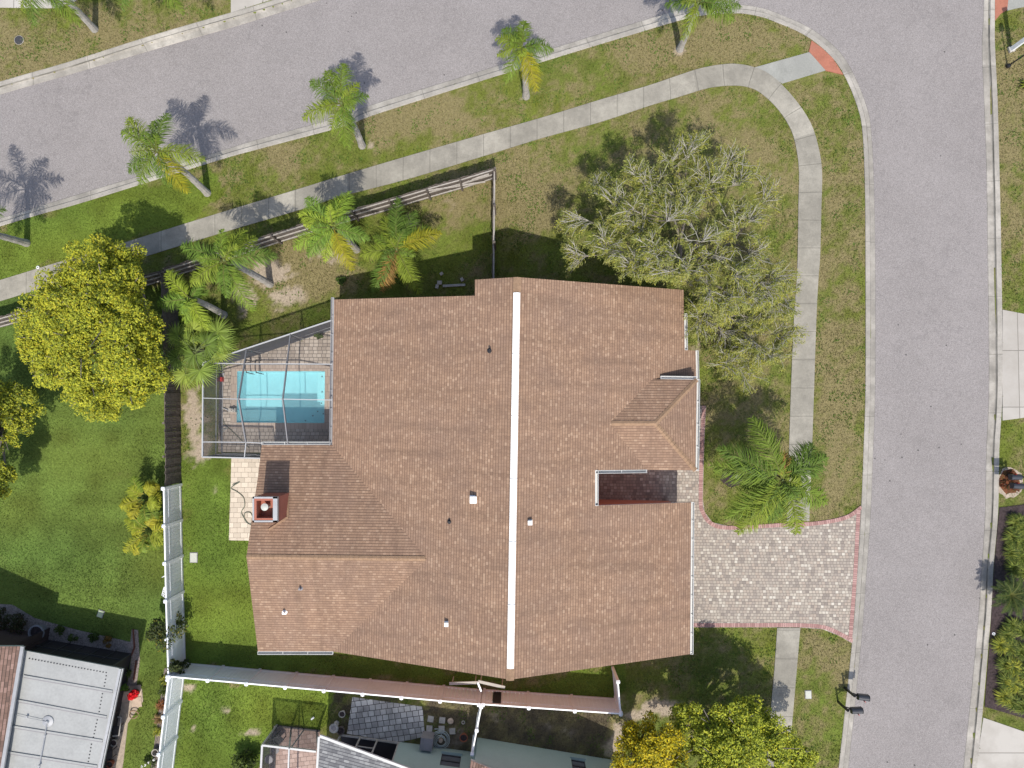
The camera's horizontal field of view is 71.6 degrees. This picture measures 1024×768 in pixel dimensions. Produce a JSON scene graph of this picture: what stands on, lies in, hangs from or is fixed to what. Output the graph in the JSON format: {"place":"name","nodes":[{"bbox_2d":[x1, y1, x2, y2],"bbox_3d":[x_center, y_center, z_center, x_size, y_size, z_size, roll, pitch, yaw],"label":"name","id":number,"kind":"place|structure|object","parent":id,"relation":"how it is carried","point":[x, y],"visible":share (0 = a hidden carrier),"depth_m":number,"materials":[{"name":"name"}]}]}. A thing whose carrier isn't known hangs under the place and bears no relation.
{"place":"outdoors","nodes":[
{"label":"outdoors","id":0,"kind":"place"},
{"bbox_2d":[110,689,142,767],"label":"side path","id":1,"kind":"structure","parent":0,"point":[119,749],"depth_m":36.42,"materials":[{"name":"concrete"}]},
{"bbox_2d":[131,697,141,707],"bbox_3d":[-19.264,16.337,36.470,0.500,0.050,0.500,-9,88,0],"label":"flagstone","id":2,"kind":"object","parent":1,"relation":"on","point":[137,702],"visible":0.86,"depth_m":36.45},
{"bbox_2d":[229,458,259,540],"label":"back path","id":3,"kind":"structure","parent":0,"point":[244,472],"depth_m":36.80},
{"bbox_2d":[231,0,268,11],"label":"driveway","id":4,"kind":"structure","parent":0,"point":[236,5],"depth_m":37.64,"materials":[{"name":"concrete"}]},
{"bbox_2d":[0,64,821,520],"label":"sidewalk","id":5,"kind":"structure","parent":0,"point":[776,94],"depth_m":37.32,"materials":[{"name":"concrete"}]},
{"bbox_2d":[0,0,988,767],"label":"road","id":6,"kind":"structure","parent":0,"point":[916,68],"depth_m":37.50,"materials":[{"name":"asphalt"}]},
{"bbox_2d":[0,0,1023,767],"bbox_3d":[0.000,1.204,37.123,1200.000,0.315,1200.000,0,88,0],"label":"ground","id":7,"kind":"structure","parent":0,"point":[816,708],"depth_m":37.14,"materials":[{"name":"plant"}]},
{"bbox_2d":[0,205,30,246],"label":"queen palm","id":8,"kind":"object","parent":7,"relation":"on","point":[19,241],"visible":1,"depth_m":35.94,"materials":[{"name":"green plant"}]},
{"bbox_2d":[0,379,46,499],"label":"shade tree","id":9,"kind":"object","parent":7,"relation":"on","point":[15,421],"visible":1,"depth_m":33.73,"materials":[{"name":"green plant"}]},
{"bbox_2d":[0,626,49,767],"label":"house","id":10,"kind":"structure","parent":7,"relation":"on","point":[14,646],"depth_m":33.59,"materials":[{"name":"brown"}]},
{"bbox_2d":[0,0,76,7],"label":"driveway northwest","id":11,"kind":"object","parent":7,"relation":"on","point":[9,4],"visible":0.33,"depth_m":37.64,"materials":[{"name":"concrete"}]},
{"bbox_2d":[18,0,98,32],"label":"queen palm","id":12,"kind":"object","parent":7,"relation":"on","point":[88,22],"visible":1,"depth_m":33.17,"materials":[{"name":"green plant"}]},
{"bbox_2d":[5,640,130,767],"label":"sunroom","id":13,"kind":"structure","parent":7,"relation":"on","point":[68,704],"depth_m":34.02,"materials":[{"name":"grey plastic"}]},
{"bbox_2d":[0,604,139,688],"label":"gravel bed","id":14,"kind":"object","parent":7,"relation":"on","point":[119,645],"visible":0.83,"depth_m":36.57,"materials":[{"name":"gravel"}]},
{"bbox_2d":[0,607,13,630],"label":"shrub","id":15,"kind":"object","parent":14,"relation":"on","point":[4,621],"visible":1,"depth_m":36.19,"materials":[{"name":"green plant"}]},
{"bbox_2d":[7,613,27,634],"bbox_3d":[-25.136,12.192,36.208,0.759,0.945,1.112,0,88,0],"label":"shrub","id":16,"kind":"object","parent":14,"relation":"on","point":[18,621],"visible":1,"depth_m":36.07,"materials":[{"name":"green plant"}]},
{"bbox_2d":[28,625,47,637],"bbox_3d":[-24.175,12.656,36.334,0.821,0.550,0.800,0,88,0],"label":"barrel planter","id":17,"kind":"object","parent":14,"relation":"on","point":[34,630],"visible":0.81,"depth_m":36.15,"materials":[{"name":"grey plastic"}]},
{"bbox_2d":[0,270,178,326],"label":"wooden fence","id":18,"kind":"object","parent":7,"relation":"on","point":[4,320],"visible":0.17,"depth_m":36.13,"materials":[{"name":"brown wood"}]},
{"bbox_2d":[8,232,174,422],"bbox_3d":[-19.330,-2.365,33.418,7.157,7.586,8.499,-20,88,-1],"label":"shade tree","id":19,"kind":"object","parent":7,"relation":"on","point":[125,348],"visible":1,"depth_m":31.29,"materials":[{"name":"yellow plant"}]},
{"bbox_2d":[130,684,141,695],"bbox_3d":[-19.307,15.754,36.489,0.550,0.050,0.550,-9,88,0],"label":"flagstone","id":20,"kind":"object","parent":7,"relation":"on","point":[138,687],"visible":0.64,"depth_m":36.47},
{"bbox_2d":[127,689,139,700],"bbox_3d":[-19.247,15.799,36.176,0.468,0.662,0.672,42,89,1],"label":"flower pot","id":21,"kind":"object","parent":20,"relation":"on","point":[133,694],"visible":1,"depth_m":36.02,"materials":[{"name":"ceramic"}]},
{"bbox_2d":[120,476,161,520],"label":"areca palm","id":22,"kind":"object","parent":7,"relation":"on","point":[135,490],"visible":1,"depth_m":35.41,"materials":[{"name":"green plant"}]},
{"bbox_2d":[122,513,163,555],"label":"areca palm","id":23,"kind":"object","parent":7,"relation":"on","point":[156,536],"visible":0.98,"depth_m":35.43,"materials":[{"name":"green plant"}]},
{"bbox_2d":[141,756,156,767],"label":"flowering shrub","id":24,"kind":"object","parent":7,"relation":"on","point":[148,760],"visible":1,"depth_m":36.18,"materials":[{"name":"white plant"}]},
{"bbox_2d":[117,0,186,16],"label":"queen palm","id":25,"kind":"object","parent":7,"relation":"on","point":[125,2],"visible":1,"depth_m":33.42,"materials":[{"name":"green plant"}]},
{"bbox_2d":[151,668,166,767],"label":"flower bed","id":26,"kind":"object","parent":7,"relation":"on","point":[157,739],"visible":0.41,"depth_m":36.42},
{"bbox_2d":[0,0,318,93],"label":"kerb","id":27,"kind":"structure","parent":7,"relation":"on","point":[189,31],"depth_m":37.63,"materials":[{"name":"concrete"}]},
{"bbox_2d":[121,113,210,196],"bbox_3d":[-16.044,-10.589,34.511,3.924,5.750,3.783,0,88,0],"label":"queen palm","id":28,"kind":"object","parent":7,"relation":"on","point":[153,141],"visible":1,"depth_m":32.35,"materials":[{"name":"green plant"}]},
{"bbox_2d":[144,611,188,652],"bbox_3d":[-17.209,12.381,35.581,1.806,2.180,1.834,0,88,0],"label":"vine shrub","id":29,"kind":"object","parent":7,"relation":"on","point":[157,627],"visible":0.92,"depth_m":34.95,"materials":[{"name":"green plant"}]},
{"bbox_2d":[158,272,181,485],"bbox_3d":[-17.374,-0.244,36.153,0.226,1.748,10.672,-2,88,0],"label":"wooden fence","id":30,"kind":"object","parent":7,"relation":"on","point":[172,405],"visible":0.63,"depth_m":35.98,"materials":[{"name":"brown wood"}]},
{"bbox_2d":[156,678,183,767],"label":"vinyl fence","id":31,"kind":"object","parent":7,"relation":"on","point":[170,718],"visible":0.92,"depth_m":35.44,"materials":[{"name":"plastic"}]},
{"bbox_2d":[161,483,185,678],"bbox_3d":[-16.987,9.753,35.703,0.236,2.000,9.378,-2,88,0],"label":"vinyl fence","id":32,"kind":"object","parent":7,"relation":"on","point":[172,563],"visible":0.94,"depth_m":35.67,"materials":[{"name":"plastic"}]},
{"bbox_2d":[166,659,190,673],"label":"vine shrub","id":33,"kind":"object","parent":7,"relation":"on","point":[178,667],"visible":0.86,"depth_m":35.06,"materials":[{"name":"green plant"}]},
{"bbox_2d":[156,270,227,330],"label":"queen palm","id":34,"kind":"object","parent":7,"relation":"on","point":[188,303],"visible":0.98,"depth_m":33.06,"materials":[{"name":"green plant"}]},
{"bbox_2d":[162,313,240,390],"bbox_3d":[-15.297,-1.479,35.566,4.083,3.087,3.904,0,88,0],"label":"fan palm","id":35,"kind":"object","parent":7,"relation":"on","point":[207,341],"visible":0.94,"depth_m":34.52,"materials":[{"name":"green plant"}]},
{"bbox_2d":[180,227,277,311],"bbox_3d":[-12.954,-5.484,33.991,4.374,6.424,3.523,28,88,1],"label":"queen palm","id":36,"kind":"object","parent":7,"relation":"on","point":[232,251],"visible":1,"depth_m":31.53,"materials":[{"name":"green plant"}]},
{"bbox_2d":[230,747,259,767],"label":"shrub","id":37,"kind":"object","parent":7,"relation":"on","point":[243,760],"visible":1,"depth_m":35.66,"materials":[{"name":"green plant"}]},
{"bbox_2d":[223,331,330,451],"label":"pool deck","id":38,"kind":"structure","parent":7,"relation":"on","point":[313,350],"depth_m":36.96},
{"bbox_2d":[202,319,332,458],"bbox_3d":[-11.877,0.261,35.282,6.431,3.457,6.796,0,88,0],"label":"pool enclosure","id":39,"kind":"object","parent":38,"relation":"on","point":[212,420],"visible":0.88,"depth_m":35.36,"materials":[{"name":"white metal"}]},
{"bbox_2d":[230,365,329,428],"bbox_3d":[-12.030,0.680,36.961,5.212,0.001,3.340,0,88,0],"label":"pool coping","id":40,"kind":"object","parent":38,"relation":"on","point":[234,424],"visible":0.8,"depth_m":36.96,"materials":[{"name":"stone"}]},
{"bbox_2d":[237,371,324,422],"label":"swimming pool","id":41,"kind":"structure","parent":38,"relation":"in","point":[298,385],"depth_m":38.29,"materials":[{"name":"liquid"}]},
{"bbox_2d":[274,726,319,767],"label":"porch floor","id":42,"kind":"structure","parent":7,"relation":"on","point":[301,759],"depth_m":36.37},
{"bbox_2d":[260,724,319,767],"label":"screen porch","id":43,"kind":"object","parent":42,"relation":"on","point":[289,738],"visible":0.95,"depth_m":35.17,"materials":[{"name":"metal"}]},
{"bbox_2d":[168,663,481,706],"bbox_3d":[-9.170,14.990,35.533,15.395,2.000,0.222,5,88,0],"label":"vinyl fence","id":44,"kind":"object","parent":7,"relation":"on","point":[362,687],"visible":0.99,"depth_m":35.48,"materials":[{"name":"plastic"}]},
{"bbox_2d":[162,168,495,275],"bbox_3d":[-9.171,-8.266,36.388,17.346,1.799,0.284,-17,88,-1],"label":"wooden fence","id":45,"kind":"object","parent":7,"relation":"on","point":[280,237],"visible":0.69,"depth_m":36.27,"materials":[{"name":"brown wood"}]},
{"bbox_2d":[428,173,488,190],"bbox_3d":[-2.740,-10.265,36.502,3.246,0.948,0.226,-15,88,0],"label":"fallen rail","id":46,"kind":"object","parent":45,"relation":"attached to","point":[463,184],"visible":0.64,"depth_m":36.33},
{"bbox_2d":[293,191,369,270],"bbox_3d":[-8.444,-7.188,34.647,3.724,5.219,3.927,0,88,0],"label":"queen palm","id":47,"kind":"object","parent":7,"relation":"on","point":[321,226],"visible":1,"depth_m":32.80,"materials":[{"name":"green plant"}]},
{"bbox_2d":[329,720,338,732],"bbox_3d":[-8.999,17.397,36.155,0.480,0.600,0.480,0,88,0],"label":"bird bath","id":48,"kind":"object","parent":7,"relation":"on","point":[333,728],"visible":1,"depth_m":35.87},
{"bbox_2d":[301,63,369,150],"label":"queen palm","id":49,"kind":"object","parent":7,"relation":"on","point":[347,99],"visible":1,"depth_m":32.61,"materials":[{"name":"green plant"}]},
{"bbox_2d":[347,697,423,741],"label":"stone patio","id":50,"kind":"structure","parent":7,"relation":"on","point":[384,720],"depth_m":36.43,"materials":[{"name":"stone"}]},
{"bbox_2d":[360,197,441,294],"bbox_3d":[-5.513,-6.461,35.725,3.775,3.039,4.808,29,88,1],"label":"queen palm","id":51,"kind":"object","parent":7,"relation":"on","point":[398,259],"visible":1,"depth_m":34.78,"materials":[{"name":"green plant"}]},
{"bbox_2d":[419,731,434,751],"bbox_3d":[-4.300,18.104,36.012,0.620,0.840,0.620,7,88,0],"label":"air conditioner","id":52,"kind":"object","parent":7,"relation":"on","point":[427,741],"visible":1,"depth_m":35.64,"materials":[{"name":"grey metal"}]},
{"bbox_2d":[0,5,874,767],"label":"kerb","id":53,"kind":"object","parent":7,"relation":"on","point":[832,51],"visible":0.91,"depth_m":37.39,"materials":[{"name":"concrete"}]},
{"bbox_2d":[433,729,449,748],"bbox_3d":[-3.657,18.160,36.295,0.979,0.213,1.024,0,88,0],"label":"coiled hose","id":54,"kind":"object","parent":7,"relation":"on","point":[443,737],"visible":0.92,"depth_m":36.33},
{"bbox_2d":[449,675,476,684],"bbox_3d":[-2.424,15.014,36.070,1.445,0.925,0.140,-2,88,0],"label":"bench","id":55,"kind":"object","parent":7,"relation":"on","point":[463,682],"visible":0.93,"depth_m":35.61,"materials":[{"name":"wood"}]},
{"bbox_2d":[316,734,615,767],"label":"house","id":56,"kind":"structure","parent":7,"relation":"on","point":[349,751],"depth_m":35.12,"materials":[{"name":"green paint"}]},
{"bbox_2d":[440,754,460,767],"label":"window","id":57,"kind":"structure","parent":56,"relation":"in","point":[446,760],"depth_m":35.38,"materials":[{"name":"black glass"}]},
{"bbox_2d":[571,760,585,767],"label":"window","id":58,"kind":"structure","parent":56,"relation":"in","point":[575,764],"depth_m":35.50,"materials":[{"name":"black glass"}]},
{"bbox_2d":[246,277,699,680],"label":"house","id":59,"kind":"structure","parent":7,"relation":"on","point":[434,502],"depth_m":32.50,"materials":[{"name":"brown"}]},
{"bbox_2d":[470,690,482,755],"bbox_3d":[-1.716,16.887,35.471,0.216,2.000,2.525,11,88,0],"label":"vinyl fence","id":60,"kind":"object","parent":7,"relation":"on","point":[475,731],"visible":0.88,"depth_m":34.64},
{"bbox_2d":[478,675,504,688],"bbox_3d":[-1.024,15.037,36.019,1.378,1.025,0.140,13,88,0],"label":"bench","id":61,"kind":"object","parent":7,"relation":"on","point":[491,684],"visible":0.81,"depth_m":35.51,"materials":[{"name":"wood"}]},
{"bbox_2d":[492,167,496,278],"bbox_3d":[-0.909,-8.020,36.379,0.170,1.800,5.668,0,88,0],"label":"wooden fence","id":62,"kind":"object","parent":7,"relation":"on","point":[493,227],"visible":0.97,"depth_m":35.72,"materials":[{"name":"brown wood"}]},
{"bbox_2d":[495,20,553,99],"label":"queen palm","id":63,"kind":"object","parent":7,"relation":"on","point":[522,53],"visible":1,"depth_m":32.39,"materials":[{"name":"green plant"}]},
{"bbox_2d":[481,688,622,716],"bbox_3d":[1.940,15.884,35.504,6.943,2.000,0.220,4,88,0],"label":"vinyl fence","id":64,"kind":"object","parent":7,"relation":"on","point":[578,703],"visible":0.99,"depth_m":35.45,"materials":[{"name":"plastic"}]},
{"bbox_2d":[492,691,500,703],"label":"lattice gate panel","id":65,"kind":"structure","parent":64,"relation":"attached to","point":[496,697],"depth_m":35.45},
{"bbox_2d":[611,666,622,713],"bbox_3d":[5.231,15.300,35.523,0.219,2.000,1.718,-5,88,0],"label":"vinyl fence","id":66,"kind":"object","parent":7,"relation":"on","point":[616,681],"visible":1,"depth_m":35.30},
{"bbox_2d":[609,709,689,767],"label":"yellow tree","id":67,"kind":"object","parent":7,"relation":"on","point":[657,750],"visible":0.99,"depth_m":32.48,"materials":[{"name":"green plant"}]},
{"bbox_2d":[553,127,809,395],"bbox_3d":[9.164,-6.495,33.872,13.510,6.945,9.891,33,88,1],"label":"bottlebrush tree","id":68,"kind":"object","parent":7,"relation":"on","point":[762,297],"visible":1,"depth_m":32.66,"materials":[{"name":"green plant"}]},
{"bbox_2d":[664,0,742,52],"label":"queen palm","id":69,"kind":"object","parent":7,"relation":"on","point":[710,7],"visible":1,"depth_m":33.16,"materials":[{"name":"green plant"}]},
{"bbox_2d":[720,467,741,486],"bbox_3d":[11.401,4.822,36.902,1.088,0.122,1.069,27,88,1],"label":"palm bed","id":70,"kind":"object","parent":7,"relation":"on","point":[724,480],"visible":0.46,"depth_m":36.83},
{"bbox_2d":[668,694,820,767],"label":"street tree","id":71,"kind":"object","parent":7,"relation":"on","point":[735,738],"visible":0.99,"depth_m":32.53,"materials":[{"name":"green plant"}]},
{"bbox_2d":[708,415,828,535],"bbox_3d":[11.838,4.207,34.042,5.624,5.693,5.534,0,88,0],"label":"queen palm","id":72,"kind":"object","parent":7,"relation":"on","point":[767,478],"visible":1,"depth_m":31.84,"materials":[{"name":"green plant"}]},
{"bbox_2d":[756,52,824,83],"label":"kerb ramp","id":73,"kind":"structure","parent":7,"relation":"on","point":[794,68],"depth_m":37.52,"materials":[{"name":"concrete"}]},
{"bbox_2d":[809,41,842,74],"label":"tactile paving","id":74,"kind":"structure","parent":7,"relation":"on","point":[823,59],"depth_m":37.53,"materials":[{"name":"concrete"}]},
{"bbox_2d":[837,701,863,715],"bbox_3d":[17.047,16.269,35.831,0.768,1.320,0.335,0,88,0],"label":"mailbox","id":75,"kind":"object","parent":7,"relation":"on","point":[858,710],"visible":1,"depth_m":35.30,"materials":[{"name":"black paint"}]},
{"bbox_2d":[843,687,869,702],"bbox_3d":[17.381,15.626,35.852,0.763,1.320,0.321,6,88,0],"label":"mailbox","id":76,"kind":"object","parent":7,"relation":"on","point":[862,697],"visible":1,"depth_m":35.32,"materials":[{"name":"black paint"}]},
{"bbox_2d":[963,0,1002,767],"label":"kerb","id":77,"kind":"structure","parent":7,"relation":"on","point":[995,332],"depth_m":37.05,"materials":[{"name":"concrete"}]},
{"bbox_2d":[977,718,1023,767],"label":"driveway","id":78,"kind":"structure","parent":7,"relation":"on","point":[1001,745],"depth_m":36.39,"materials":[{"name":"concrete"}]},
{"bbox_2d":[995,0,1007,19],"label":"tactile paving","id":79,"kind":"structure","parent":7,"relation":"on","point":[1001,6],"depth_m":37.63,"materials":[{"name":"concrete"}]},
{"bbox_2d":[984,504,1023,717],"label":"garden bed","id":80,"kind":"object","parent":7,"relation":"on","point":[998,617],"visible":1,"depth_m":36.60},
{"bbox_2d":[990,635,1010,655],"bbox_3d":[25.015,13.371,36.347,1.187,0.418,1.204,0,88,0],"label":"border plant","id":81,"kind":"object","parent":80,"relation":"on","point":[998,647],"visible":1,"depth_m":36.27,"materials":[{"name":"green plant"}]},
{"bbox_2d":[993,688,1013,705],"bbox_3d":[25.160,15.949,36.263,1.149,0.417,1.176,0,88,0],"label":"border plant","id":82,"kind":"object","parent":80,"relation":"on","point":[1002,694],"visible":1,"depth_m":36.19,"materials":[{"name":"green plant"}]},
{"bbox_2d":[994,655,1014,674],"bbox_3d":[25.226,14.354,36.315,1.113,0.418,1.175,-38,89,-1],"label":"border plant","id":83,"kind":"object","parent":80,"relation":"on","point":[1002,662],"visible":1,"depth_m":36.22,"materials":[{"name":"green plant"}]},
{"bbox_2d":[996,670,1016,690],"bbox_3d":[25.231,15.192,36.288,1.119,0.418,1.159,0,88,0],"label":"border plant","id":84,"kind":"object","parent":80,"relation":"on","point":[1003,678],"visible":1,"depth_m":36.19,"materials":[{"name":"green plant"}]},
{"bbox_2d":[991,573,1023,618],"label":"cycad","id":85,"kind":"object","parent":80,"relation":"on","point":[1011,592],"visible":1,"depth_m":35.53,"materials":[{"name":"green plant"}]},
{"bbox_2d":[997,622,1018,645],"bbox_3d":[25.394,12.841,36.365,1.149,0.416,1.197,0,88,0],"label":"border plant","id":86,"kind":"object","parent":80,"relation":"on","point":[1003,634],"visible":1,"depth_m":36.27,"materials":[{"name":"green plant"}]},
{"bbox_2d":[1001,638,1020,659],"bbox_3d":[25.505,13.517,36.342,1.157,0.417,1.172,0,88,0],"label":"border plant","id":87,"kind":"object","parent":80,"relation":"on","point":[1012,648],"visible":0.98,"depth_m":36.25,"materials":[{"name":"green plant"}]},
{"bbox_2d":[1001,543,1021,560],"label":"border plant","id":88,"kind":"object","parent":80,"relation":"on","point":[1013,548],"visible":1,"depth_m":36.41,"materials":[{"name":"green plant"}]},
{"bbox_2d":[1001,528,1022,546],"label":"border plant","id":89,"kind":"object","parent":80,"relation":"on","point":[1011,536],"visible":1,"depth_m":36.44,"materials":[{"name":"green plant"}]},
{"bbox_2d":[1001,692,1022,711],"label":"border plant","id":90,"kind":"object","parent":80,"relation":"on","point":[1013,697],"visible":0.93,"depth_m":36.17,"materials":[{"name":"green plant"}]},
{"bbox_2d":[1001,615,1023,636],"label":"border plant","id":91,"kind":"object","parent":80,"relation":"on","point":[1014,623],"visible":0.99,"depth_m":36.29,"materials":[{"name":"green plant"}]},
{"bbox_2d":[1004,559,1023,577],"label":"border plant","id":92,"kind":"object","parent":80,"relation":"on","point":[1011,567],"visible":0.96,"depth_m":36.39,"materials":[{"name":"green plant"}]},
{"bbox_2d":[1005,656,1022,676],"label":"border plant","id":93,"kind":"object","parent":80,"relation":"on","point":[1015,671],"visible":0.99,"depth_m":36.23,"materials":[{"name":"green plant"}]},
{"bbox_2d":[1005,675,1022,693],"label":"border plant","id":94,"kind":"object","parent":80,"relation":"on","point":[1017,686],"visible":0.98,"depth_m":36.18,"materials":[{"name":"green plant"}]},
{"bbox_2d":[1005,512,1023,530],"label":"border plant","id":95,"kind":"object","parent":80,"relation":"on","point":[1015,518],"visible":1,"depth_m":36.48,"materials":[{"name":"green plant"}]},
{"bbox_2d":[1011,547,1023,564],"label":"border plant","id":96,"kind":"object","parent":80,"relation":"on","point":[1020,559],"visible":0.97,"depth_m":36.40,"materials":[{"name":"green plant"}]},
{"bbox_2d":[1012,696,1023,715],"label":"border plant","id":97,"kind":"object","parent":80,"relation":"on","point":[1018,710],"visible":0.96,"depth_m":36.16,"materials":[{"name":"green plant"}]},
{"bbox_2d":[1014,640,1023,661],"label":"border plant","id":98,"kind":"object","parent":80,"relation":"on","point":[1020,653],"visible":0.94,"depth_m":36.27,"materials":[{"name":"green plant"}]},
{"bbox_2d":[999,469,1019,493],"bbox_3d":[25.777,5.064,36.891,1.115,0.128,1.303,0,88,0],"label":"mailbox bed","id":99,"kind":"object","parent":7,"relation":"on","point":[1002,478],"visible":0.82,"depth_m":36.83,"materials":[{"name":"brown plant"}]},
{"bbox_2d":[1007,474,1023,479],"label":"mailbox","id":100,"kind":"object","parent":99,"relation":"on","point":[1015,477],"visible":1,"depth_m":35.61,"materials":[{"name":"black paint"}]},
{"bbox_2d":[999,467,1022,498],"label":"sand ring","id":101,"kind":"object","parent":7,"relation":"on","point":[1003,493],"visible":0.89,"depth_m":36.82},
{"bbox_2d":[1007,0,1023,10],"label":"kerb ramp","id":102,"kind":"structure","parent":7,"relation":"on","point":[1014,4],"depth_m":37.64,"materials":[{"name":"concrete"}]},
{"bbox_2d":[1007,38,1023,52],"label":"sign post","id":103,"kind":"object","parent":7,"relation":"on","point":[1010,49],"visible":1,"depth_m":37.15,"materials":[{"name":"white plastic"}]},
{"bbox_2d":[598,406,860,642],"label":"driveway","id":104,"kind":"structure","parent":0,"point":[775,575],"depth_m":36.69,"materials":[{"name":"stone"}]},
{"bbox_2d":[694,623,852,641],"bbox_3d":[13.239,12.530,36.577,8.800,0.001,0.781,5,88,0],"label":"driveway border","id":105,"kind":"object","parent":104,"relation":"on","point":[839,633],"visible":0.94,"depth_m":36.58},
{"bbox_2d":[699,406,861,529],"bbox_3d":[12.683,5.850,36.794,9.858,0.001,5.082,33,88,1],"label":"driveway border","id":106,"kind":"object","parent":104,"relation":"on","point":[711,523],"visible":0.91,"depth_m":36.76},
{"bbox_2d":[848,510,860,638],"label":"driveway border kerb","id":107,"kind":"structure","parent":104,"relation":"on","point":[854,574],"depth_m":36.66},
{"bbox_2d":[766,628,799,767],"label":"sidewalk","id":108,"kind":"structure","parent":0,"point":[785,673],"depth_m":36.49,"materials":[{"name":"concrete"}]},
{"bbox_2d":[1002,310,1023,419],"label":"driveway","id":109,"kind":"structure","parent":0,"point":[1013,365],"depth_m":37.02,"materials":[{"name":"concrete"}]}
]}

